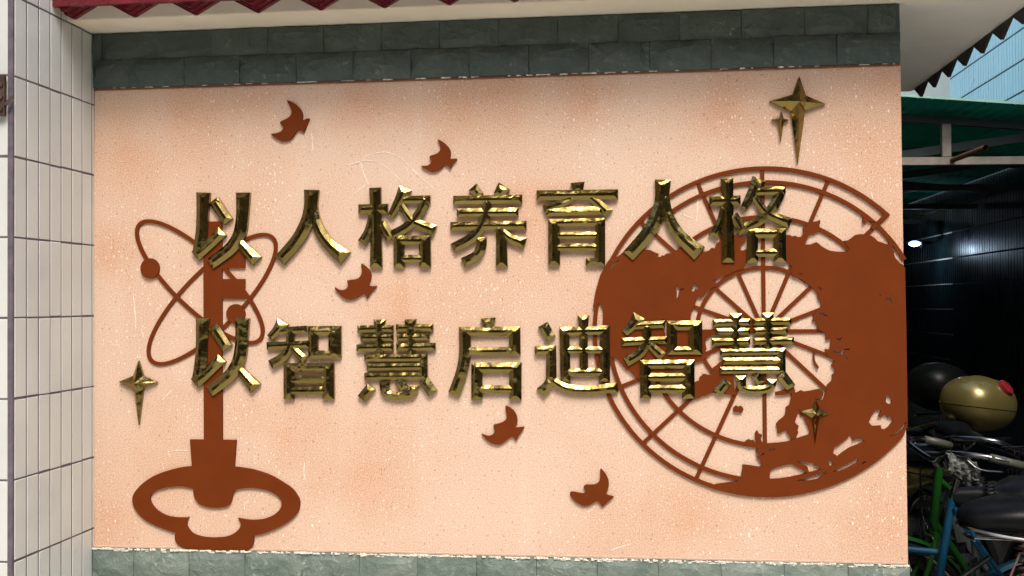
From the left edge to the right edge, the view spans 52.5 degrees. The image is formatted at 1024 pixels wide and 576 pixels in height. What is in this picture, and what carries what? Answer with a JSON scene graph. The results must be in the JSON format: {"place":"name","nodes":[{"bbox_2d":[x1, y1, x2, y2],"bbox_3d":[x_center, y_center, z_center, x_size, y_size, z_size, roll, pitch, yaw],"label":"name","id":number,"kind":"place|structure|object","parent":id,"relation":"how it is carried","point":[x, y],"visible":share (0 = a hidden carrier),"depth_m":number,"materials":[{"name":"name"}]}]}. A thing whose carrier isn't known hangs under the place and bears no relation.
{"place":"outdoors","nodes":[
{"label":"outdoors","id":0,"kind":"place"},
{"bbox_2d":[901,72,953,437],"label":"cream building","id":1,"kind":"structure","parent":0,"point":[941,88],"depth_m":10.50,"materials":[{"name":"beige paint"}]},
{"bbox_2d":[906,362,968,575],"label":"motorcycle","id":2,"kind":"object","parent":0,"point":[927,383],"visible":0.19,"depth_m":5.84,"materials":[{"name":"plastic"}]},
{"bbox_2d":[906,375,1016,575],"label":"motorcycle","id":3,"kind":"object","parent":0,"point":[978,404],"visible":0.27,"depth_m":5.09,"materials":[{"name":"metal"}]},
{"bbox_2d":[903,18,1023,483],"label":"tiled building","id":4,"kind":"structure","parent":0,"point":[982,271],"depth_m":8.95,"materials":[{"name":"metal"}]},
{"label":"ground","id":5,"kind":"structure","parent":0,"visible":0},
{"bbox_2d":[0,0,94,575],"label":"tiled pillar","id":6,"kind":"structure","parent":5,"relation":"on","point":[46,318],"depth_m":3.31,"materials":[{"name":"tile"}]},
{"bbox_2d":[0,75,12,115],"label":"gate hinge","id":7,"kind":"object","parent":6,"relation":"attached to","point":[4,103],"visible":1,"depth_m":3.12,"materials":[{"name":"metal"}]},
{"bbox_2d":[92,4,909,575],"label":"mural wall","id":8,"kind":"structure","parent":5,"relation":"on","point":[630,108],"depth_m":3.46,"materials":[{"name":"paint"}]},
{"bbox_2d":[119,361,157,424],"bbox_3d":[-1.290,0.361,3.568,0.140,0.222,0.040,0,-1,7],"label":"brass star","id":9,"kind":"object","parent":8,"relation":"attached to","point":[138,382],"visible":1,"depth_m":3.57,"materials":[{"name":"gold metal"}]},
{"bbox_2d":[132,219,300,550],"bbox_3d":[-1.015,0.328,3.552,0.595,1.136,0.012,0,-1,7],"label":"key emblem","id":10,"kind":"object","parent":8,"relation":"attached to","point":[213,476],"visible":1,"depth_m":3.55,"materials":[{"name":"orange paint"}]},
{"bbox_2d":[191,318,260,395],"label":"raised character","id":11,"kind":"object","parent":8,"relation":"attached to","point":[203,372],"visible":1,"depth_m":3.54,"materials":[{"name":"gold metal"}]},
{"bbox_2d":[191,192,261,268],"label":"raised character","id":12,"kind":"object","parent":8,"relation":"attached to","point":[203,246],"visible":1,"depth_m":3.54,"materials":[{"name":"gold metal"}]},
{"bbox_2d":[271,100,309,140],"bbox_3d":[-0.754,-0.570,3.535,0.136,0.139,0.011,0,-1,7],"label":"bird plaque","id":13,"kind":"object","parent":8,"relation":"attached to","point":[293,123],"visible":1,"depth_m":3.53,"materials":[{"name":"brown metal"}]},
{"bbox_2d":[267,318,341,398],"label":"raised character","id":14,"kind":"object","parent":8,"relation":"attached to","point":[290,346],"visible":1,"depth_m":3.50,"materials":[{"name":"gold metal"}]},
{"bbox_2d":[275,190,350,264],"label":"raised character","id":15,"kind":"object","parent":8,"relation":"attached to","point":[308,222],"visible":1,"depth_m":3.50,"materials":[{"name":"gold metal"}]},
{"bbox_2d":[335,264,376,299],"bbox_3d":[-0.527,-0.021,3.502,0.145,0.122,0.011,0,-1,7],"label":"bird plaque","id":16,"kind":"object","parent":8,"relation":"attached to","point":[357,287],"visible":1,"depth_m":3.50,"materials":[{"name":"brown metal"}]},
{"bbox_2d":[356,319,436,401],"bbox_3d":[-0.386,0.243,3.474,0.274,0.278,0.026,0,-1,7],"label":"raised character","id":17,"kind":"object","parent":8,"relation":"attached to","point":[410,337],"visible":1,"depth_m":3.47,"materials":[{"name":"gold metal"}]},
{"bbox_2d":[358,185,436,267],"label":"raised character","id":18,"kind":"object","parent":8,"relation":"attached to","point":[376,227],"visible":1,"depth_m":3.47,"materials":[{"name":"gold metal"}]},
{"bbox_2d":[422,140,456,171],"bbox_3d":[-0.244,-0.443,3.475,0.121,0.108,0.011,0,-1,7],"label":"bird plaque","id":19,"kind":"object","parent":8,"relation":"attached to","point":[440,159],"visible":1,"depth_m":3.47,"materials":[{"name":"brown metal"}]},
{"bbox_2d":[448,317,521,399],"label":"raised character","id":20,"kind":"object","parent":8,"relation":"attached to","point":[513,388],"visible":1,"depth_m":3.43,"materials":[{"name":"gold metal"}]},
{"bbox_2d":[450,182,526,267],"bbox_3d":[-0.078,-0.210,3.444,0.256,0.282,0.027,0,-1,7],"label":"raised character","id":21,"kind":"object","parent":8,"relation":"attached to","point":[486,212],"visible":1,"depth_m":3.44,"materials":[{"name":"gold metal"}]},
{"bbox_2d":[482,406,524,444],"bbox_3d":[-0.030,0.454,3.438,0.143,0.129,0.011,0,-1,7],"label":"bird plaque","id":22,"kind":"object","parent":8,"relation":"attached to","point":[506,429],"visible":1,"depth_m":3.43,"materials":[{"name":"brown metal"}]},
{"bbox_2d":[52,0,1023,96],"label":"roof canopy","id":23,"kind":"object","parent":8,"relation":"on","point":[938,38],"visible":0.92,"depth_m":3.41,"materials":[{"name":"red metal"}]},
{"bbox_2d":[535,315,617,395],"bbox_3d":[0.211,0.223,3.406,0.273,0.268,0.026,0,-1,7],"label":"raised character","id":24,"kind":"object","parent":8,"relation":"attached to","point":[583,331],"visible":1,"depth_m":3.40,"materials":[{"name":"gold metal"}]},
{"bbox_2d":[537,182,617,265],"bbox_3d":[0.215,-0.210,3.411,0.268,0.277,0.027,0,-1,7],"label":"raised character","id":25,"kind":"object","parent":8,"relation":"attached to","point":[562,199],"visible":1,"depth_m":3.40,"materials":[{"name":"gold metal"}]},
{"bbox_2d":[570,469,613,506],"bbox_3d":[0.262,0.654,3.402,0.143,0.125,0.011,0,-1,7],"label":"bird plaque","id":26,"kind":"object","parent":8,"relation":"attached to","point":[596,492],"visible":1,"depth_m":3.40,"materials":[{"name":"brown metal"}]},
{"bbox_2d":[622,312,701,398],"bbox_3d":[0.487,0.218,3.373,0.260,0.282,0.028,0,-1,7],"label":"raised character","id":27,"kind":"object","parent":8,"relation":"attached to","point":[686,376],"visible":1,"depth_m":3.37,"materials":[{"name":"gold metal"}]},
{"bbox_2d":[623,179,704,259],"bbox_3d":[0.494,-0.222,3.378,0.264,0.264,0.029,0,-1,7],"label":"raised character","id":28,"kind":"object","parent":8,"relation":"attached to","point":[687,243],"visible":1,"depth_m":3.37,"materials":[{"name":"gold metal"}]},
{"bbox_2d":[593,166,907,496],"bbox_3d":[0.760,0.140,3.353,0.997,1.066,0.011,0,-1,7],"label":"globe emblem","id":29,"kind":"object","parent":8,"relation":"attached to","point":[859,280],"visible":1,"depth_m":3.33,"materials":[{"name":"orange paint"}]},
{"bbox_2d":[709,176,792,262],"bbox_3d":[0.769,-0.222,3.348,0.266,0.280,0.027,0,-1,7],"label":"raised character","id":30,"kind":"object","parent":8,"relation":"attached to","point":[728,220],"visible":1,"depth_m":3.34,"materials":[{"name":"gold metal"}]},
{"bbox_2d":[712,313,794,395],"bbox_3d":[0.777,0.214,3.341,0.262,0.268,0.025,0,-1,7],"label":"raised character","id":31,"kind":"object","parent":8,"relation":"attached to","point":[735,331],"visible":1,"depth_m":3.33,"materials":[{"name":"gold metal"}]},
{"bbox_2d":[772,111,788,141],"bbox_3d":[0.865,-0.521,3.341,0.054,0.102,0.028,0,-1,7],"label":"brass star","id":32,"kind":"object","parent":8,"relation":"attached to","point":[780,120],"visible":1,"depth_m":3.34,"materials":[{"name":"gold metal"}]},
{"bbox_2d":[769,77,824,163],"bbox_3d":[0.917,-0.540,3.326,0.176,0.283,0.045,0,-1,7],"label":"brass star","id":33,"kind":"object","parent":8,"relation":"attached to","point":[797,103],"visible":1,"depth_m":3.33,"materials":[{"name":"gold metal"}]},
{"bbox_2d":[801,399,827,441],"bbox_3d":[0.967,0.427,3.314,0.088,0.144,0.031,0,-1,7],"label":"brass star","id":34,"kind":"object","parent":8,"relation":"attached to","point":[815,413],"visible":1,"depth_m":3.31,"materials":[{"name":"gold metal"}]},
{"bbox_2d":[901,94,1023,575],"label":"bicycle shed","id":35,"kind":"structure","parent":5,"relation":"on","point":[952,144],"depth_m":6.38,"materials":[{"name":"paint"}]},
{"bbox_2d":[909,239,936,247],"bbox_3d":[4.038,-0.431,10.085,0.381,0.090,0.134,0,-1,-25],"label":"shed lamp","id":36,"kind":"object","parent":35,"relation":"in","point":[921,243],"visible":1,"depth_m":10.03,"materials":[{"name":"white"}]},
{"bbox_2d":[906,435,1023,575],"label":"bicycle","id":37,"kind":"object","parent":35,"relation":"on","point":[934,532],"visible":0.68,"depth_m":4.21,"materials":[{"name":"green paint"}]},
{"bbox_2d":[943,452,980,483],"bbox_3d":[1.752,0.702,4.040,0.124,0.125,0.083,0,-1,7],"label":"handlebar cloth","id":38,"kind":"object","parent":37,"relation":"on","point":[961,468],"visible":0.97,"depth_m":4.01,"materials":[{"name":"grey fabric"}]},
{"bbox_2d":[907,421,1023,575],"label":"bicycle","id":39,"kind":"object","parent":35,"relation":"on","point":[963,434],"visible":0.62,"depth_m":4.99,"materials":[{"name":"paint"}]},
{"bbox_2d":[908,475,1023,575],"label":"bicycle","id":40,"kind":"object","parent":5,"relation":"on","point":[1011,485],"visible":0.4,"depth_m":3.86,"materials":[{"name":"blue paint"}]},
{"bbox_2d":[955,495,1023,575],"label":"motorcycle","id":41,"kind":"object","parent":5,"relation":"on","point":[990,515],"visible":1,"depth_m":3.43,"materials":[{"name":"leather"}]}
]}

